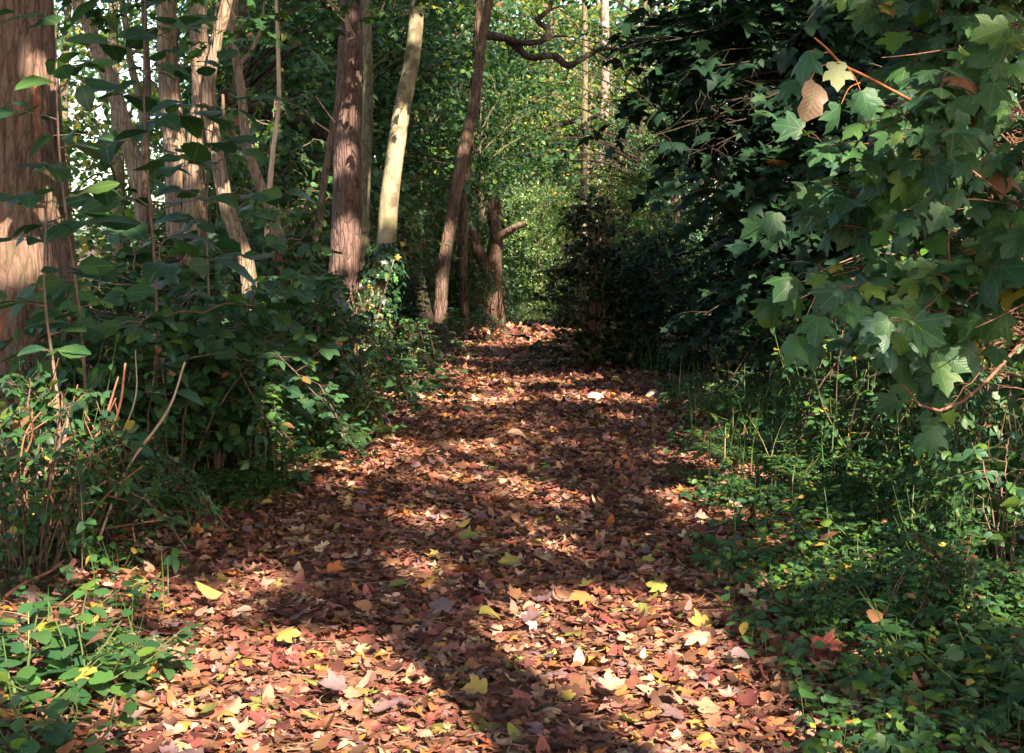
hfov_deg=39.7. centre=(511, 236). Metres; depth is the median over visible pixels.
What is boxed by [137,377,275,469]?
herb
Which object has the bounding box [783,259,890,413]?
shrub
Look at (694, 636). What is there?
fallen leaf
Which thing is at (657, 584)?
fallen leaf
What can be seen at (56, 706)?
herb
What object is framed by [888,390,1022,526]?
herb
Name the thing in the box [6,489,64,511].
stick
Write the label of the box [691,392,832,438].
herb
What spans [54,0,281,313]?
woodland tree
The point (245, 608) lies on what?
fallen leaf
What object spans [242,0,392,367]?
tree
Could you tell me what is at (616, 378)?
fallen leaf
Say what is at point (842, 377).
bramble
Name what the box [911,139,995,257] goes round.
dark shrub
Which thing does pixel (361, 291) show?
shrub
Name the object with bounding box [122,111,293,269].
shrub
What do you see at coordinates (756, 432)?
grass
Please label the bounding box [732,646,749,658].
fallen leaf
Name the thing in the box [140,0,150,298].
sapling tree
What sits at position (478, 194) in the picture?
woodland tree
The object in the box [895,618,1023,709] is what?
ground cover plant
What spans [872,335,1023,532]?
bramble
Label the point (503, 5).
woodland tree
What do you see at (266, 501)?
fallen leaf
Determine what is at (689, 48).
overhanging tree
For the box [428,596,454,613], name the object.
fallen leaf
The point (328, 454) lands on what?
fern
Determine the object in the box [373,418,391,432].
fallen leaf
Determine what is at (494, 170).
woodland tree
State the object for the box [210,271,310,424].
shrub
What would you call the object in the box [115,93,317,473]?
sapling
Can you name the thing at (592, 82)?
woodland tree
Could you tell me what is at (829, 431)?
bramble
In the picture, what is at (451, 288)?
dark shrub
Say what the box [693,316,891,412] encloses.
bramble
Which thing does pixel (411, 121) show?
woodland tree
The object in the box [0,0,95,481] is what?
tree
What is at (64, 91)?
woodland tree
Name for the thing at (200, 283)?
bramble
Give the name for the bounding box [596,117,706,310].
woodland tree
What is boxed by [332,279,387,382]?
shrub
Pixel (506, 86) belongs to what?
woodland tree
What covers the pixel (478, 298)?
dark shrub
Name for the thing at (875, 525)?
herb
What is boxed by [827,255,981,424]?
shrub
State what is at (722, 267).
dark shrub
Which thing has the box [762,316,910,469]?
herb
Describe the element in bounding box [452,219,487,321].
shrub
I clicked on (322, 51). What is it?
woodland tree
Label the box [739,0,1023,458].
maple tree
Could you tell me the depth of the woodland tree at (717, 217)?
21.95 m
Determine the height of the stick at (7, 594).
0.066 m
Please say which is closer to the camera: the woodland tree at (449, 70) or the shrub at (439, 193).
the shrub at (439, 193)
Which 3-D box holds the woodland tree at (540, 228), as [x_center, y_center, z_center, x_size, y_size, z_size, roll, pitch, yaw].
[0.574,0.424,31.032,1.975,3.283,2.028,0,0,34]
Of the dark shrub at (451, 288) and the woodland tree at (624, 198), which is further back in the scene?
the woodland tree at (624, 198)
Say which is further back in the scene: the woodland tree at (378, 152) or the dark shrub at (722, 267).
the woodland tree at (378, 152)
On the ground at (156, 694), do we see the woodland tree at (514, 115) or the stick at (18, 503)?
the woodland tree at (514, 115)
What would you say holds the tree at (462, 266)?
on the ground at (156, 694)
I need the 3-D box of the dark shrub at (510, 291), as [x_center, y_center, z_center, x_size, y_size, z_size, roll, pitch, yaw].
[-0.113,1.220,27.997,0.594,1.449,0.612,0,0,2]
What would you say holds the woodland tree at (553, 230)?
on the ground at (156, 694)
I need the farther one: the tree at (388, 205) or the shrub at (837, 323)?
the tree at (388, 205)
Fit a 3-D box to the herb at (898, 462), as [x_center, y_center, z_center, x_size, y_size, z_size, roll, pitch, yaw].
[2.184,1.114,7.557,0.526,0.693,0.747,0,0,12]
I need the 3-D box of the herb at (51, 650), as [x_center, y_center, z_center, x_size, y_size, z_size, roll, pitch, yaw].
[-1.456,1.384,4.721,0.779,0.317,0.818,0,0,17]
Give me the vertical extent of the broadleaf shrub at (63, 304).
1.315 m
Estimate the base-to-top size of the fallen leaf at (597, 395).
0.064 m
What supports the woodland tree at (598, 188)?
on the ground at (156, 694)
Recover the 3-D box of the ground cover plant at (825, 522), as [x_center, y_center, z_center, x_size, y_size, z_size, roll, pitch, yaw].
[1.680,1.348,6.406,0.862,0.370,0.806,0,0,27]
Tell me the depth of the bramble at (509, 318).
24.55 m
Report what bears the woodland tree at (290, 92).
on the ground at (156, 694)
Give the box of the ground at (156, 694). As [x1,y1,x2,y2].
[0,244,1023,752]
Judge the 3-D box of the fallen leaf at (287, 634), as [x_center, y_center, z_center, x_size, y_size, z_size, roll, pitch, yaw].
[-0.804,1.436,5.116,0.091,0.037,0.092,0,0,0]
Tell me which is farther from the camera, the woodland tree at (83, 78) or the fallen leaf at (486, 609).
the woodland tree at (83, 78)
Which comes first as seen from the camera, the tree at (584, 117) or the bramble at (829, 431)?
the bramble at (829, 431)
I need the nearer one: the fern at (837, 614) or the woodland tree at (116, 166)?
the fern at (837, 614)
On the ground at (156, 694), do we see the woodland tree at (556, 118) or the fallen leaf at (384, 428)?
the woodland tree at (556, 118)
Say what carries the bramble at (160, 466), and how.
on the ground at (156, 694)
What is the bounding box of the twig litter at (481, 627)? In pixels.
[1,359,1023,752]
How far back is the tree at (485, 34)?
20.44 m
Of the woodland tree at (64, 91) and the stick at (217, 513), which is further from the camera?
the woodland tree at (64, 91)
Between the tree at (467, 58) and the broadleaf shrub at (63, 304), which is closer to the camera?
the broadleaf shrub at (63, 304)
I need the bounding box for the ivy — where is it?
[354,241,410,369]
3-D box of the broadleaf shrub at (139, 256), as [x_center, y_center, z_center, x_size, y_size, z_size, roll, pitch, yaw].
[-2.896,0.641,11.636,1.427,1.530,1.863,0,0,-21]
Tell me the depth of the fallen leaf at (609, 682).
4.50 m
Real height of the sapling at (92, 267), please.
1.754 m
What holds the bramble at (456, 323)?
on the ground at (156, 694)
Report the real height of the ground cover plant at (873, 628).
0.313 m
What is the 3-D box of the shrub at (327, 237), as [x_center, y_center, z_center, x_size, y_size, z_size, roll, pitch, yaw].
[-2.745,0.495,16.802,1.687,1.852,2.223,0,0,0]
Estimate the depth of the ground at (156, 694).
6.10 m
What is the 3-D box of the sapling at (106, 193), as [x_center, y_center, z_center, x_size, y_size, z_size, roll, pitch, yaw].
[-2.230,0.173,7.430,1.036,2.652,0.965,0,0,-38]
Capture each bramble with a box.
[0,331,381,494]
[0,350,184,566]
[0,358,194,579]
[3,424,225,543]
[82,262,306,459]
[126,337,406,482]
[197,270,430,424]
[240,317,475,436]
[348,260,393,371]
[355,315,478,377]
[398,334,457,352]
[433,307,506,340]
[484,273,510,328]
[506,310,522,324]
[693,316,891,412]
[758,334,1021,465]
[813,341,1023,469]
[815,331,910,469]
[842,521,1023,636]
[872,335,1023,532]
[974,353,1020,543]
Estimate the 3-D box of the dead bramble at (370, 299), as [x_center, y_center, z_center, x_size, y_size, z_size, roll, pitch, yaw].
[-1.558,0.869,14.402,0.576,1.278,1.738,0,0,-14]
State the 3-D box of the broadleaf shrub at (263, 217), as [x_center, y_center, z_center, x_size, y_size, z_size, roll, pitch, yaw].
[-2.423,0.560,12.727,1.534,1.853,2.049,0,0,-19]
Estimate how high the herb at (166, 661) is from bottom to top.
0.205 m
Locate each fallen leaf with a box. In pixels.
[195,581,221,598]
[235,605,251,611]
[260,499,272,503]
[276,626,301,642]
[318,668,346,689]
[327,560,344,572]
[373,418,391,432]
[389,578,405,585]
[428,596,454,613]
[456,518,470,526]
[459,526,479,538]
[459,674,487,693]
[479,605,500,619]
[498,551,519,564]
[507,429,525,436]
[538,464,549,472]
[569,590,591,604]
[588,392,603,399]
[598,668,627,689]
[611,376,625,385]
[644,389,657,399]
[646,578,667,591]
[681,629,709,644]
[725,498,741,506]
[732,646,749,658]
[811,628,842,648]
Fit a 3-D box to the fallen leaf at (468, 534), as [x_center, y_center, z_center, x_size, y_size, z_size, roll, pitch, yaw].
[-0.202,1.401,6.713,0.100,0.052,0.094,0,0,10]
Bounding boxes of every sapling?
[0,8,203,442]
[0,186,154,502]
[11,0,298,481]
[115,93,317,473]
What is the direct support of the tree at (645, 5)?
on the ground at (156, 694)
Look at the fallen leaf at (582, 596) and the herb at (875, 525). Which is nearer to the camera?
the fallen leaf at (582, 596)
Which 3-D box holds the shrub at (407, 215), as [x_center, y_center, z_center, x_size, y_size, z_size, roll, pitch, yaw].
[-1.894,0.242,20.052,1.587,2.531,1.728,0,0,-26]
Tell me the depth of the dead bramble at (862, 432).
8.32 m
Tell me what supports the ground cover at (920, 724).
on the ground at (156, 694)
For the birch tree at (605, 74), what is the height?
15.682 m
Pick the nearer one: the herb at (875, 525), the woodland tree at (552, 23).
the herb at (875, 525)
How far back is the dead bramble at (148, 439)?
6.53 m
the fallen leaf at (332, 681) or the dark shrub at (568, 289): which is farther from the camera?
the dark shrub at (568, 289)
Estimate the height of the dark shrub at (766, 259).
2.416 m
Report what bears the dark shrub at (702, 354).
on the ground at (156, 694)
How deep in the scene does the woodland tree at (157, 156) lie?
32.32 m
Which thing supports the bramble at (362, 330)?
on the ground at (156, 694)
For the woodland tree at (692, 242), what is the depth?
24.02 m
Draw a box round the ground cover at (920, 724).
[0,312,1023,752]
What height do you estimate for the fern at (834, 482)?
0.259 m
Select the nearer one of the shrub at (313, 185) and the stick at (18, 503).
the stick at (18, 503)
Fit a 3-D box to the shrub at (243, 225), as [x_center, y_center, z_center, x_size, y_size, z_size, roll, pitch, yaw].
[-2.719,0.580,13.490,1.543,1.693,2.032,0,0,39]
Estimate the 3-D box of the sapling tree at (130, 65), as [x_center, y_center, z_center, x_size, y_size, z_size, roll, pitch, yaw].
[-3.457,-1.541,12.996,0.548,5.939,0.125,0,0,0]
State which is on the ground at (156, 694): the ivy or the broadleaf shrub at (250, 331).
the broadleaf shrub at (250, 331)
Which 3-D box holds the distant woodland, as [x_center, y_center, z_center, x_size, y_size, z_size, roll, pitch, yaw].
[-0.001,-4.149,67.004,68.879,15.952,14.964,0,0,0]
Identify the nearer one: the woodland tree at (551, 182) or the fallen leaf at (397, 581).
the fallen leaf at (397, 581)
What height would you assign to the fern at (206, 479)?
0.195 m
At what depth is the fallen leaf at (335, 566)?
6.08 m
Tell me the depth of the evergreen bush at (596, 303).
15.92 m
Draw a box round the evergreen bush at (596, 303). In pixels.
[509,187,669,371]
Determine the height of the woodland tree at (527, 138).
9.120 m
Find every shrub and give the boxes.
[0,270,209,503]
[78,227,234,336]
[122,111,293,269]
[136,280,339,477]
[153,209,331,295]
[154,205,342,326]
[193,268,377,410]
[208,88,331,261]
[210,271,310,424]
[216,202,330,300]
[235,192,337,292]
[263,169,421,303]
[278,278,378,372]
[320,168,450,330]
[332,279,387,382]
[388,263,438,341]
[395,200,462,323]
[399,163,482,307]
[430,257,483,324]
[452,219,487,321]
[454,265,504,327]
[468,271,482,321]
[502,269,520,323]
[549,263,579,322]
[587,223,700,373]
[587,247,673,367]
[603,201,682,348]
[624,248,731,376]
[678,252,787,380]
[748,177,836,364]
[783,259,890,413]
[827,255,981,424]
[909,431,1023,576]
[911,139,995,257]
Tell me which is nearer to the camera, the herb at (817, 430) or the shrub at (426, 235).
the herb at (817, 430)
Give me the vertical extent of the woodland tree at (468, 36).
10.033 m
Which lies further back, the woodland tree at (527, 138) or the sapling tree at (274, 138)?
the woodland tree at (527, 138)
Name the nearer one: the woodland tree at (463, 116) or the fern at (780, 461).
the fern at (780, 461)
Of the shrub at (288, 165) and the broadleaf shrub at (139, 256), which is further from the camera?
the shrub at (288, 165)
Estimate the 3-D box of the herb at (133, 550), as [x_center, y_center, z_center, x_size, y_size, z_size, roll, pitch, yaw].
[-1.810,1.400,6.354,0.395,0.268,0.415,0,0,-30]
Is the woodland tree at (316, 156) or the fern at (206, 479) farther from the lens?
the woodland tree at (316, 156)
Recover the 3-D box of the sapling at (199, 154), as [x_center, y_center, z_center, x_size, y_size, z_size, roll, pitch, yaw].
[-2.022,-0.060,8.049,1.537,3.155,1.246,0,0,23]
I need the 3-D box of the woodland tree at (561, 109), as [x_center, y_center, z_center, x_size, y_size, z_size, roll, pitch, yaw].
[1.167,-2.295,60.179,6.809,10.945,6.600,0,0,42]
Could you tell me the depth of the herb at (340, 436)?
9.74 m
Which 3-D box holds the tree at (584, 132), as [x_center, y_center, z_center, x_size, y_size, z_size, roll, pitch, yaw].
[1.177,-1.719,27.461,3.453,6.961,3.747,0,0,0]
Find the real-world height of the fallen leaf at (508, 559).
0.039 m
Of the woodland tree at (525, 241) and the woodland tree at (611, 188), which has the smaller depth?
the woodland tree at (611, 188)
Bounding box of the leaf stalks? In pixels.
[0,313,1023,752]
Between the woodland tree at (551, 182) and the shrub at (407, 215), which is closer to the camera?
the shrub at (407, 215)
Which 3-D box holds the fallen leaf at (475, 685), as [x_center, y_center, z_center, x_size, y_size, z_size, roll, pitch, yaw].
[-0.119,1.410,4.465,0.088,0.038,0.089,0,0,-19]
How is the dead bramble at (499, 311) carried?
on the ground at (156, 694)
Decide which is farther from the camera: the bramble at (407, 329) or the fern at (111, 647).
the bramble at (407, 329)
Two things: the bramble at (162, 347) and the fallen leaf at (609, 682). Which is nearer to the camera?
the fallen leaf at (609, 682)
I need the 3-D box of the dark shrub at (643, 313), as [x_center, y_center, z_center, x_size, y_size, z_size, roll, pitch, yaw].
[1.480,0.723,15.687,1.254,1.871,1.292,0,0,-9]
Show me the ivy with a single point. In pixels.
(385, 255)
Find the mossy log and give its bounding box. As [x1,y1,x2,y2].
[218,87,438,339]
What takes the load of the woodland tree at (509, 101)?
on the ground at (156, 694)
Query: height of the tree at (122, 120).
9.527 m
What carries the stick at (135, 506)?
on the ground at (156, 694)
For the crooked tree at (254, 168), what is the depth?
12.76 m
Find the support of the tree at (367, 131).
on the ground at (156, 694)
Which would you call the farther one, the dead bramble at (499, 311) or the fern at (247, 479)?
the dead bramble at (499, 311)
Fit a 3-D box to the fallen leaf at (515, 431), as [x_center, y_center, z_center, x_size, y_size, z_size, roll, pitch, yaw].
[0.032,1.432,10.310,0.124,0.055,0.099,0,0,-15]
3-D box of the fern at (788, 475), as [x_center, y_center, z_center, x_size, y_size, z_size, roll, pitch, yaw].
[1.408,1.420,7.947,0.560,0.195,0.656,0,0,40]
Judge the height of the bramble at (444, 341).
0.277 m
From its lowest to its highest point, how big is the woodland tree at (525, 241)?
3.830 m
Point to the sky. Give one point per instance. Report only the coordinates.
(100, 113)
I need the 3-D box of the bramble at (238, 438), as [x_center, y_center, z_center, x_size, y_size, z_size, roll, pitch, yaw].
[-1.685,1.104,8.976,1.758,0.888,2.125,0,0,5]
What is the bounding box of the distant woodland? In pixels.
[54,0,987,306]
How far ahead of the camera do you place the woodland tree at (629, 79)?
41.73 m
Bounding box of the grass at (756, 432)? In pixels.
[0,324,1023,752]
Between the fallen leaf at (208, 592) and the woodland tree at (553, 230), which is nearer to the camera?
the fallen leaf at (208, 592)
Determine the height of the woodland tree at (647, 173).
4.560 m
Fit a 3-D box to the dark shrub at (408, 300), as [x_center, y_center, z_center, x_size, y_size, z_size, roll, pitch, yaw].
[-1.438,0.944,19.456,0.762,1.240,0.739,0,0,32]
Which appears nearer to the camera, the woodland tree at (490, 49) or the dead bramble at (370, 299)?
the dead bramble at (370, 299)
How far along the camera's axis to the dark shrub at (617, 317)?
16.17 m
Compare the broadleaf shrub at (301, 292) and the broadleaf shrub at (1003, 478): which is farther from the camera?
the broadleaf shrub at (301, 292)
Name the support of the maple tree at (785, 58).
on the ground at (156, 694)
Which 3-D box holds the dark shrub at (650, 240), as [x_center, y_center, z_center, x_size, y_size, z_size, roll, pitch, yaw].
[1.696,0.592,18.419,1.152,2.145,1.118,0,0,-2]
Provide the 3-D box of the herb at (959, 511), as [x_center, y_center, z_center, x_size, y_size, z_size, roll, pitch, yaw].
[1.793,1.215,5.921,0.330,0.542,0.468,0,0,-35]
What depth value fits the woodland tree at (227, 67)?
21.75 m
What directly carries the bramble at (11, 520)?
on the ground at (156, 694)
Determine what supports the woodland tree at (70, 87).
on the ground at (156, 694)
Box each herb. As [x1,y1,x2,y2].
[0,576,143,663]
[0,584,202,704]
[0,591,191,721]
[0,673,139,752]
[1,330,127,541]
[54,521,154,574]
[90,637,197,698]
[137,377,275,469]
[274,347,382,452]
[315,395,386,450]
[333,358,466,394]
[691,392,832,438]
[753,572,893,626]
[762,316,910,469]
[770,510,884,548]
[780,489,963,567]
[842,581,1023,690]
[869,396,967,502]
[886,462,994,589]
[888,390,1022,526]
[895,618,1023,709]
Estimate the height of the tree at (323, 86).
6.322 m
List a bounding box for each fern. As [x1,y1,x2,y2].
[73,627,163,660]
[189,469,289,500]
[205,459,311,494]
[249,445,344,472]
[291,386,431,420]
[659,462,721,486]
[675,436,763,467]
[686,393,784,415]
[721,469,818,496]
[753,439,878,480]
[803,574,949,624]
[816,459,932,496]
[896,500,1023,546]
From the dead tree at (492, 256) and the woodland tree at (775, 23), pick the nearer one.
the woodland tree at (775, 23)
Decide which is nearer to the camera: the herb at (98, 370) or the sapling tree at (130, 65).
the herb at (98, 370)
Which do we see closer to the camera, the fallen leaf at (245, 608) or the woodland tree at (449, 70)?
the fallen leaf at (245, 608)
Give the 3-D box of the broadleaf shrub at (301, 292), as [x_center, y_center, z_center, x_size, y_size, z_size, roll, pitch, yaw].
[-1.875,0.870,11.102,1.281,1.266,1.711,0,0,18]
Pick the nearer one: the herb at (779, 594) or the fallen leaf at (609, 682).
the fallen leaf at (609, 682)
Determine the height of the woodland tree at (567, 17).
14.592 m
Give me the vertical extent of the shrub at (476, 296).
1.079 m
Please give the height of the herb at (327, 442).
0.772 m
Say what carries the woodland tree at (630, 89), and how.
on the ground at (156, 694)
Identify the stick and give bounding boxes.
[2,559,64,598]
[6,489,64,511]
[131,469,185,510]
[188,471,231,532]
[551,522,575,550]
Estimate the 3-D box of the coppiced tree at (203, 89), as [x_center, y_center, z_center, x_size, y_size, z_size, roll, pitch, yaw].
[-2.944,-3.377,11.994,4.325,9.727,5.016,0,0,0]
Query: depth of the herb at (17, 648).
5.15 m
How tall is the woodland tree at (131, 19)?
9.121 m
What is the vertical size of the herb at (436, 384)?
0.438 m
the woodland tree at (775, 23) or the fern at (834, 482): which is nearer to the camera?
the fern at (834, 482)
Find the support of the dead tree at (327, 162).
on the ground at (156, 694)
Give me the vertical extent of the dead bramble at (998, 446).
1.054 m
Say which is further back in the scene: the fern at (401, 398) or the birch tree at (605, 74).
the birch tree at (605, 74)
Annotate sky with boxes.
[54,0,1016,243]
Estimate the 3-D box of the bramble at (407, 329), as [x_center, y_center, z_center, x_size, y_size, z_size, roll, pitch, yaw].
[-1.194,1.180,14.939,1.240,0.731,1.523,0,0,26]
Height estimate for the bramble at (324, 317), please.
1.290 m
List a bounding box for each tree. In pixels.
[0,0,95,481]
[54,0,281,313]
[54,11,128,281]
[56,3,160,280]
[57,0,264,280]
[57,0,328,394]
[72,0,159,310]
[87,0,332,303]
[94,1,225,263]
[119,1,152,261]
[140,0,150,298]
[150,0,337,206]
[150,0,408,222]
[208,0,444,274]
[208,1,430,262]
[220,0,407,232]
[221,0,283,296]
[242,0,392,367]
[256,0,476,302]
[264,0,280,241]
[296,0,487,294]
[302,0,355,277]
[317,0,527,303]
[319,0,509,318]
[320,0,522,256]
[347,0,471,376]
[359,0,372,308]
[374,5,508,310]
[376,22,542,318]
[391,0,551,300]
[408,118,533,313]
[410,51,568,319]
[411,0,565,282]
[423,54,564,315]
[433,0,614,339]
[443,0,620,308]
[457,0,482,326]
[460,41,572,320]
[470,190,526,327]
[485,0,627,322]
[485,0,656,281]
[486,60,571,309]
[493,65,579,306]
[500,175,574,321]
[502,0,679,264]
[504,181,577,321]
[505,18,668,321]
[507,59,630,319]
[512,147,605,323]
[512,175,580,320]
[528,45,695,315]
[543,2,604,317]
[552,93,653,317]
[556,0,718,308]
[558,139,663,317]
[576,0,918,384]
[586,158,670,317]
[593,0,609,243]
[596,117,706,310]
[609,66,732,308]
[636,0,647,255]
[641,45,799,302]
[684,8,799,277]
[739,0,827,211]
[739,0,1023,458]
[761,0,1023,446]
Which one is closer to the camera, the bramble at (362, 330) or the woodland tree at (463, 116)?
the bramble at (362, 330)
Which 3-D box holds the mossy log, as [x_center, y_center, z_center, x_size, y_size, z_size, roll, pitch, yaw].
[-2.506,-0.223,19.726,3.226,3.563,0.348,0,0,-27]
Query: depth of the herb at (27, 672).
4.54 m
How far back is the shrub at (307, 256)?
13.40 m

